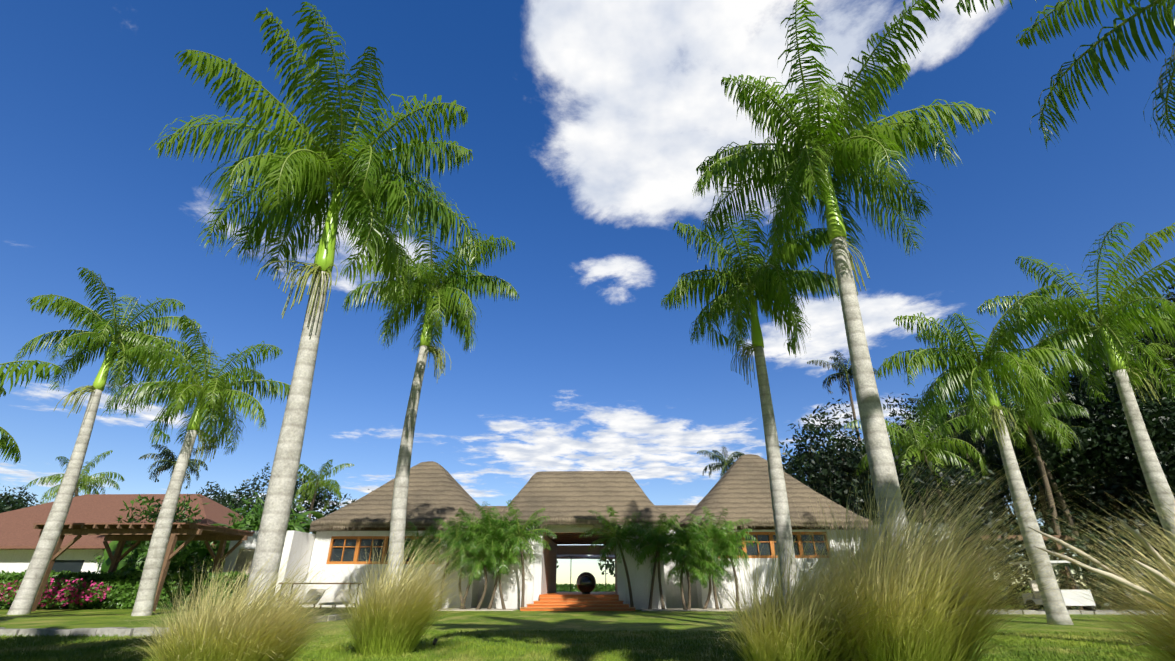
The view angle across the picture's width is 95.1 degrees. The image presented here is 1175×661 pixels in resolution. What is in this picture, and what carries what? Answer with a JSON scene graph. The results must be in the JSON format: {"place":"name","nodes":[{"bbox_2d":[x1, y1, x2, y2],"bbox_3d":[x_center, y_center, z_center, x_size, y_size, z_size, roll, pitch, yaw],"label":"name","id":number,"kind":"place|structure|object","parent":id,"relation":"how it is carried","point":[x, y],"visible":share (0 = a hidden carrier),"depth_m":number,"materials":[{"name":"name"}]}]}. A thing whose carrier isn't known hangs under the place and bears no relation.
{"place":"outdoors","nodes":[
{"label":"outdoors","id":0,"kind":"place"},
{"bbox_2d":[0,607,367,628],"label":"raised lawn terrace","id":1,"kind":"structure","parent":0,"point":[69,618],"depth_m":15.83,"materials":[{"name":"green plant"}]},
{"bbox_2d":[0,577,112,607],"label":"bougainvillea bush","id":2,"kind":"object","parent":1,"relation":"on","point":[82,594],"visible":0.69,"depth_m":21.45,"materials":[{"name":"pink plant"}]},
{"bbox_2d":[557,555,593,591],"bbox_3d":[-1.075,15.503,34.739,2.874,2.550,2.874,9,-27,-19],"label":"umbrella","id":3,"kind":"object","parent":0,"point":[570,556],"visible":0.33,"depth_m":34.51,"materials":[{"name":"white fabric"}]},
{"bbox_2d":[0,586,1171,660],"bbox_3d":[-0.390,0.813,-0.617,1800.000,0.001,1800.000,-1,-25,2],"label":"lawn ground","id":4,"kind":"structure","parent":0,"point":[628,621],"depth_m":14.14,"materials":[{"name":"green plant"}]},
{"bbox_2d":[0,360,61,463],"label":"palm tree","id":5,"kind":"object","parent":4,"relation":"on","point":[5,438],"visible":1,"depth_m":13.27,"materials":[{"name":"green plant"}]},
{"bbox_2d":[25,450,123,503],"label":"palm tree","id":6,"kind":"object","parent":4,"relation":"on","point":[86,480],"visible":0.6,"depth_m":44.06,"materials":[{"name":"green plant"}]},
{"bbox_2d":[6,267,199,614],"bbox_3d":[-19.485,3.835,20.870,6.271,13.113,6.046,-1,-25,2],"label":"palm tree","id":7,"kind":"object","parent":4,"relation":"on","point":[25,596],"visible":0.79,"depth_m":21.20,"materials":[{"name":"green plant"}]},
{"bbox_2d":[0,494,242,572],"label":"neighbour house","id":8,"kind":"structure","parent":4,"relation":"on","point":[19,537],"depth_m":30.55,"materials":[{"name":"tile"}]},
{"bbox_2d":[0,570,249,608],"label":"hedge","id":9,"kind":"object","parent":4,"relation":"on","point":[118,576],"depth_m":22.42,"materials":[{"name":"green plant"}]},
{"bbox_2d":[31,523,254,611],"bbox_3d":[-18.380,9.774,21.984,6.442,3.200,4.000,-1,-25,2],"label":"pergola","id":10,"kind":"object","parent":4,"relation":"on","point":[123,533],"visible":0.73,"depth_m":21.14,"materials":[{"name":"brown wood"}]},
{"bbox_2d":[139,444,212,488],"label":"palm tree","id":11,"kind":"object","parent":4,"relation":"on","point":[167,453],"visible":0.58,"depth_m":49.95,"materials":[{"name":"green plant"}]},
{"bbox_2d":[0,462,368,533],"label":"trees","id":12,"kind":"object","parent":4,"relation":"on","point":[10,503],"depth_m":51.01,"materials":[{"name":"green plant"}]},
{"bbox_2d":[99,315,290,615],"bbox_3d":[-14.713,4.663,19.234,6.116,10.223,6.098,-1,-25,2],"label":"palm tree","id":13,"kind":"object","parent":4,"relation":"on","point":[219,386],"visible":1,"depth_m":19.95,"materials":[{"name":"green plant"}]},
{"bbox_2d":[89,490,305,572],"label":"shrubs","id":14,"kind":"object","parent":4,"relation":"on","point":[191,560],"visible":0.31,"depth_m":28.11,"materials":[{"name":"green plant"}]},
{"bbox_2d":[101,511,324,572],"bbox_3d":[-18.825,12.710,30.592,13.065,5.292,11.455,-1,-25,2],"label":"banana","id":15,"kind":"object","parent":4,"relation":"on","point":[106,562],"depth_m":26.62,"materials":[{"name":"green plant"}]},
{"bbox_2d":[110,550,373,660],"bbox_3d":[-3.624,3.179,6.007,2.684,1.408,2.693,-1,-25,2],"label":"ornamental grass","id":16,"kind":"object","parent":4,"relation":"on","point":[263,635],"depth_m":5.62,"materials":[{"name":"green plant"}]},
{"bbox_2d":[290,589,325,607],"bbox_3d":[-11.963,11.444,22.774,0.700,0.860,1.850,-1,-25,2],"label":"sun lounger","id":17,"kind":"object","parent":4,"relation":"on","point":[315,591],"visible":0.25,"depth_m":23.41,"materials":[{"name":"beige"}]},
{"bbox_2d":[149,2,484,614],"bbox_3d":[-6.150,-0.500,11.178,7.189,12.628,6.667,-1,-25,2],"label":"palm tree","id":18,"kind":"object","parent":4,"relation":"on","point":[364,174],"visible":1,"depth_m":11.87,"materials":[{"name":"green plant"}]},
{"bbox_2d":[279,583,361,606],"bbox_3d":[-11.975,11.841,23.943,3.300,1.075,1.100,-1,-25,2],"label":"garden table","id":19,"kind":"object","parent":4,"relation":"on","point":[327,583],"visible":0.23,"depth_m":23.67,"materials":[{"name":"brown wood"}]},
{"bbox_2d":[294,459,353,528],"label":"palm tree","id":20,"kind":"object","parent":4,"relation":"on","point":[315,484],"visible":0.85,"depth_m":47.08,"materials":[{"name":"green plant"}]},
{"bbox_2d":[319,589,356,608],"bbox_3d":[-10.563,11.426,22.736,0.700,0.860,1.850,-1,-25,2],"label":"sun lounger","id":21,"kind":"object","parent":4,"relation":"on","point":[343,597],"visible":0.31,"depth_m":23.18,"materials":[{"name":"beige"}]},
{"bbox_2d":[321,526,497,656],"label":"ornamental grass","id":22,"kind":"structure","parent":4,"relation":"on","point":[394,619],"depth_m":8.54,"materials":[{"name":"green plant"}]},
{"bbox_2d":[341,202,519,591],"bbox_3d":[-5.647,2.359,17.601,5.465,12.997,5.935,16,-30,-30],"label":"palm tree","id":23,"kind":"object","parent":4,"relation":"on","point":[455,284],"visible":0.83,"depth_m":18.78,"materials":[{"name":"green plant"}]},
{"bbox_2d":[432,638,437,648],"bbox_3d":[-2.657,5.445,9.335,0.067,0.169,0.116,-1,-25,2],"label":"garden light","id":24,"kind":"object","parent":4,"relation":"on","point":[435,640],"visible":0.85,"depth_m":9.32,"materials":[{"name":"grey metal"}]},
{"bbox_2d":[484,500,556,606],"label":"palm tree","id":25,"kind":"object","parent":4,"relation":"on","point":[528,534],"visible":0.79,"depth_m":24.70,"materials":[{"name":"green"}]},
{"bbox_2d":[0,610,1161,636],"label":"pathway","id":26,"kind":"structure","parent":4,"relation":"on","point":[119,631],"depth_m":11.76,"materials":[{"name":"grey concrete"}]},
{"bbox_2d":[556,583,614,590],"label":"hedge","id":27,"kind":"object","parent":4,"relation":"on","point":[598,587],"depth_m":48.01,"materials":[{"name":"green plant"}]},
{"bbox_2d":[556,591,614,591],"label":"pool water","id":28,"kind":"structure","parent":4,"relation":"on","point":[579,591],"depth_m":47.41,"materials":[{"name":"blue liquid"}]},
{"bbox_2d":[557,544,614,576],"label":"trees behind house","id":29,"kind":"object","parent":4,"relation":"on","point":[610,568],"depth_m":63.75,"materials":[{"name":"green plant"}]},
{"bbox_2d":[0,628,1174,660],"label":"lawn","id":30,"kind":"structure","parent":4,"relation":"on","point":[25,644],"depth_m":9.29,"materials":[{"name":"green plant"}]},
{"bbox_2d":[222,523,956,610],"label":"villa walls","id":31,"kind":"structure","parent":4,"relation":"on","point":[337,546],"depth_m":26.13,"materials":[{"name":"white paint"}]},
{"bbox_2d":[576,572,595,593],"bbox_3d":[-0.064,12.148,25.831,0.940,0.970,0.940,-1,-25,2],"label":"sphere sculpture","id":32,"kind":"object","parent":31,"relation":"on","point":[586,582],"visible":1,"depth_m":25.52,"materials":[{"name":"black"}]},
{"bbox_2d":[309,454,872,533],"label":"villa thatch roofs","id":33,"kind":"structure","parent":31,"relation":"on","point":[740,489],"depth_m":27.79,"materials":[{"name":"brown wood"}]},
{"bbox_2d":[437,608,752,610],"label":"curb","id":34,"kind":"structure","parent":4,"relation":"on","point":[666,609],"depth_m":23.87,"materials":[{"name":"white concrete"}]},
{"bbox_2d":[404,521,445,585],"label":"palm tree","id":35,"kind":"object","parent":34,"relation":"on","point":[427,544],"visible":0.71,"depth_m":24.91,"materials":[{"name":"green"}]},
{"bbox_2d":[425,507,484,606],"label":"palm tree","id":36,"kind":"object","parent":34,"relation":"on","point":[454,539],"visible":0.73,"depth_m":24.61,"materials":[{"name":"green"}]},
{"bbox_2d":[438,528,490,608],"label":"palm tree","id":37,"kind":"object","parent":34,"relation":"on","point":[460,575],"visible":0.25,"depth_m":24.56,"materials":[{"name":"green"}]},
{"bbox_2d":[444,506,511,608],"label":"palm tree","id":38,"kind":"object","parent":34,"relation":"on","point":[473,543],"visible":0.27,"depth_m":24.70,"materials":[{"name":"green"}]},
{"bbox_2d":[448,529,509,609],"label":"palm tree","id":39,"kind":"object","parent":34,"relation":"on","point":[480,554],"visible":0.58,"depth_m":24.10,"materials":[{"name":"green"}]},
{"bbox_2d":[455,501,524,608],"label":"palm tree","id":40,"kind":"object","parent":34,"relation":"on","point":[492,526],"visible":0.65,"depth_m":24.60,"materials":[{"name":"green"}]},
{"bbox_2d":[468,523,527,609],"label":"palm tree","id":41,"kind":"object","parent":34,"relation":"on","point":[502,559],"visible":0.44,"depth_m":24.27,"materials":[{"name":"green"}]},
{"bbox_2d":[629,513,683,608],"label":"palm tree","id":42,"kind":"object","parent":34,"relation":"on","point":[654,567],"visible":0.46,"depth_m":24.92,"materials":[{"name":"green"}]},
{"bbox_2d":[622,514,691,608],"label":"palm tree","id":43,"kind":"object","parent":34,"relation":"on","point":[653,547],"visible":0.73,"depth_m":24.61,"materials":[{"name":"green"}]},
{"bbox_2d":[650,536,714,609],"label":"palm tree","id":44,"kind":"object","parent":34,"relation":"on","point":[675,569],"visible":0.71,"depth_m":24.09,"materials":[{"name":"green"}]},
{"bbox_2d":[661,515,719,609],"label":"palm tree","id":45,"kind":"object","parent":34,"relation":"on","point":[691,538],"visible":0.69,"depth_m":24.40,"materials":[{"name":"green"}]},
{"bbox_2d":[683,539,731,608],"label":"palm tree","id":46,"kind":"object","parent":34,"relation":"on","point":[703,569],"visible":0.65,"depth_m":24.26,"materials":[{"name":"green"}]},
{"bbox_2d":[685,506,756,608],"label":"palm tree","id":47,"kind":"object","parent":34,"relation":"on","point":[711,540],"visible":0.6,"depth_m":24.84,"materials":[{"name":"green"}]},
{"bbox_2d":[696,520,759,608],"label":"palm tree","id":48,"kind":"object","parent":34,"relation":"on","point":[732,551],"visible":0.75,"depth_m":24.53,"materials":[{"name":"green"}]},
{"bbox_2d":[580,506,655,606],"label":"palm tree","id":49,"kind":"object","parent":4,"relation":"on","point":[617,537],"visible":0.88,"depth_m":25.00,"materials":[{"name":"green"}]},
{"bbox_2d":[697,446,744,477],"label":"palm tree","id":50,"kind":"object","parent":4,"relation":"on","point":[724,464],"visible":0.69,"depth_m":58.66,"materials":[{"name":"green plant"}]},
{"bbox_2d":[661,200,839,603],"bbox_3d":[5.432,2.082,16.481,5.723,12.502,5.714,-1,-25,2],"label":"palm tree","id":51,"kind":"object","parent":4,"relation":"on","point":[766,283],"visible":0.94,"depth_m":17.15,"materials":[{"name":"green plant"}]},
{"bbox_2d":[699,522,969,660],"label":"ornamental grass","id":52,"kind":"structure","parent":4,"relation":"on","point":[784,634],"depth_m":5.50,"materials":[{"name":"green plant"}]},
{"bbox_2d":[692,0,994,553],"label":"palm tree","id":53,"kind":"object","parent":4,"relation":"on","point":[857,153],"visible":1,"depth_m":13.03,"materials":[{"name":"green plant"}]},
{"bbox_2d":[807,350,880,445],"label":"palm tree","id":54,"kind":"object","parent":4,"relation":"on","point":[846,377],"visible":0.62,"depth_m":47.99,"materials":[{"name":"green plant"}]},
{"bbox_2d":[802,435,901,502],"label":"palm tree","id":55,"kind":"object","parent":4,"relation":"on","point":[838,457],"visible":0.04,"depth_m":36.28,"materials":[{"name":"green"}]},
{"bbox_2d":[844,390,990,570],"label":"palm tree","id":56,"kind":"object","parent":4,"relation":"on","point":[917,446],"visible":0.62,"depth_m":28.64,"materials":[{"name":"green"}]},
{"bbox_2d":[899,405,951,428],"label":"tree","id":57,"kind":"object","parent":4,"relation":"on","point":[918,415],"visible":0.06,"depth_m":52.32,"materials":[{"name":"green plant"}]},
{"bbox_2d":[888,398,964,500],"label":"jungle palm trunk","id":58,"kind":"object","parent":4,"relation":"on","point":[909,422],"visible":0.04,"depth_m":38.97,"materials":[{"name":"green"}]},
{"bbox_2d":[765,448,1139,660],"bbox_3d":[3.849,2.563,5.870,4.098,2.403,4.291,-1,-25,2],"label":"ornamental grass","id":59,"kind":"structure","parent":4,"relation":"on","point":[952,618],"depth_m":5.31,"materials":[{"name":"plant"}]},
{"bbox_2d":[909,398,1016,603],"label":"palm tree","id":60,"kind":"object","parent":4,"relation":"on","point":[955,433],"visible":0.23,"depth_m":34.95,"materials":[{"name":"green"}]},
{"bbox_2d":[779,279,1174,609],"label":"jungle trees","id":61,"kind":"object","parent":4,"relation":"on","point":[1109,426],"depth_m":27.65,"materials":[{"name":"green plant"}]},
{"bbox_2d":[932,426,1033,599],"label":"palm tree","id":62,"kind":"object","parent":4,"relation":"on","point":[994,464],"visible":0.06,"depth_m":35.69,"materials":[{"name":"green"}]},
{"bbox_2d":[876,284,1094,624],"bbox_3d":[13.606,3.875,17.648,6.134,10.290,5.629,-15,-29,29],"label":"palm tree","id":63,"kind":"object","parent":4,"relation":"on","point":[966,368],"visible":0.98,"depth_m":17.89,"materials":[{"name":"green plant"}]},
{"bbox_2d":[952,366,1088,608],"bbox_3d":[23.253,7.702,27.507,5.665,11.772,5.517,-12,-28,24],"label":"palm tree","id":64,"kind":"object","parent":4,"relation":"on","point":[1027,422],"visible":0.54,"depth_m":27.69,"materials":[{"name":"green"}]},
{"bbox_2d":[963,535,1083,609],"bbox_3d":[19.995,11.020,24.516,5.300,3.120,0.220,-1,-25,2],"label":"pergola","id":65,"kind":"object","parent":4,"relation":"on","point":[1057,546],"visible":0.21,"depth_m":24.94,"materials":[{"name":"brown wood"}]},
{"bbox_2d":[951,382,1101,606],"bbox_3d":[23.855,8.171,28.530,7.406,11.775,6.362,-1,-25,2],"label":"palm tree","id":66,"kind":"object","parent":4,"relation":"on","point":[1057,493],"visible":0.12,"depth_m":28.73,"materials":[{"name":"green"}]},
{"bbox_2d":[990,437,1077,589],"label":"palm tree","id":67,"kind":"object","parent":4,"relation":"on","point":[1039,502],"depth_m":37.82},
{"bbox_2d":[963,401,1111,606],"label":"palm tree","id":68,"kind":"object","parent":4,"relation":"on","point":[1041,488],"visible":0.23,"depth_m":30.12,"materials":[{"name":"green"}]},
{"bbox_2d":[1010,561,1095,610],"bbox_3d":[19.382,10.680,22.412,1.350,1.930,2.350,-1,-25,2],"label":"golf cart","id":69,"kind":"object","parent":4,"relation":"on","point":[1066,595],"visible":0.38,"depth_m":21.29,"materials":[{"name":"white paint"}]},
{"bbox_2d":[1015,395,1110,598],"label":"palm tree","id":70,"kind":"object","parent":4,"relation":"on","point":[1071,419],"visible":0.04,"depth_m":31.74,"materials":[{"name":"green plant"}]},
{"bbox_2d":[955,0,1174,151],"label":"palm tree","id":71,"kind":"object","parent":4,"relation":"on","point":[1095,60],"visible":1,"depth_m":10.99,"materials":[{"name":"green plant"}]},
{"bbox_2d":[977,222,1174,551],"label":"palm tree","id":72,"kind":"object","parent":4,"relation":"on","point":[1106,320],"visible":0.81,"depth_m":17.57,"materials":[{"name":"green plant"}]},
{"bbox_2d":[1040,383,1121,605],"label":"tree","id":73,"kind":"object","parent":4,"relation":"on","point":[1113,600],"visible":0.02,"depth_m":30.88,"materials":[{"name":"green"}]},
{"bbox_2d":[995,481,1174,660],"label":"ornamental grass","id":74,"kind":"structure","parent":4,"relation":"on","point":[1167,630],"depth_m":4.35,"materials":[{"name":"plant"}]},
{"bbox_2d":[1028,518,1174,614],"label":"branches","id":75,"kind":"object","parent":74,"relation":"on","point":[1114,576],"depth_m":4.17,"materials":[{"name":"beige"}]},
{"bbox_2d":[1116,318,1174,408],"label":"palm tree","id":76,"kind":"object","parent":4,"relation":"on","point":[1171,348],"visible":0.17,"depth_m":27.73,"materials":[{"name":"green plant"}]},
{"bbox_2d":[0,0,1174,585],"label":"sky","id":77,"kind":"structure","parent":0,"point":[588,129],"materials":[{"name":"blue"}]},
{"bbox_2d":[584,555,614,585],"bbox_3d":[1.186,15.645,35.038,2.874,2.550,2.874,9,-27,-19],"label":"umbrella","id":78,"kind":"object","parent":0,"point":[608,557],"visible":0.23,"depth_m":34.96,"materials":[{"name":"white fabric"}]}
]}

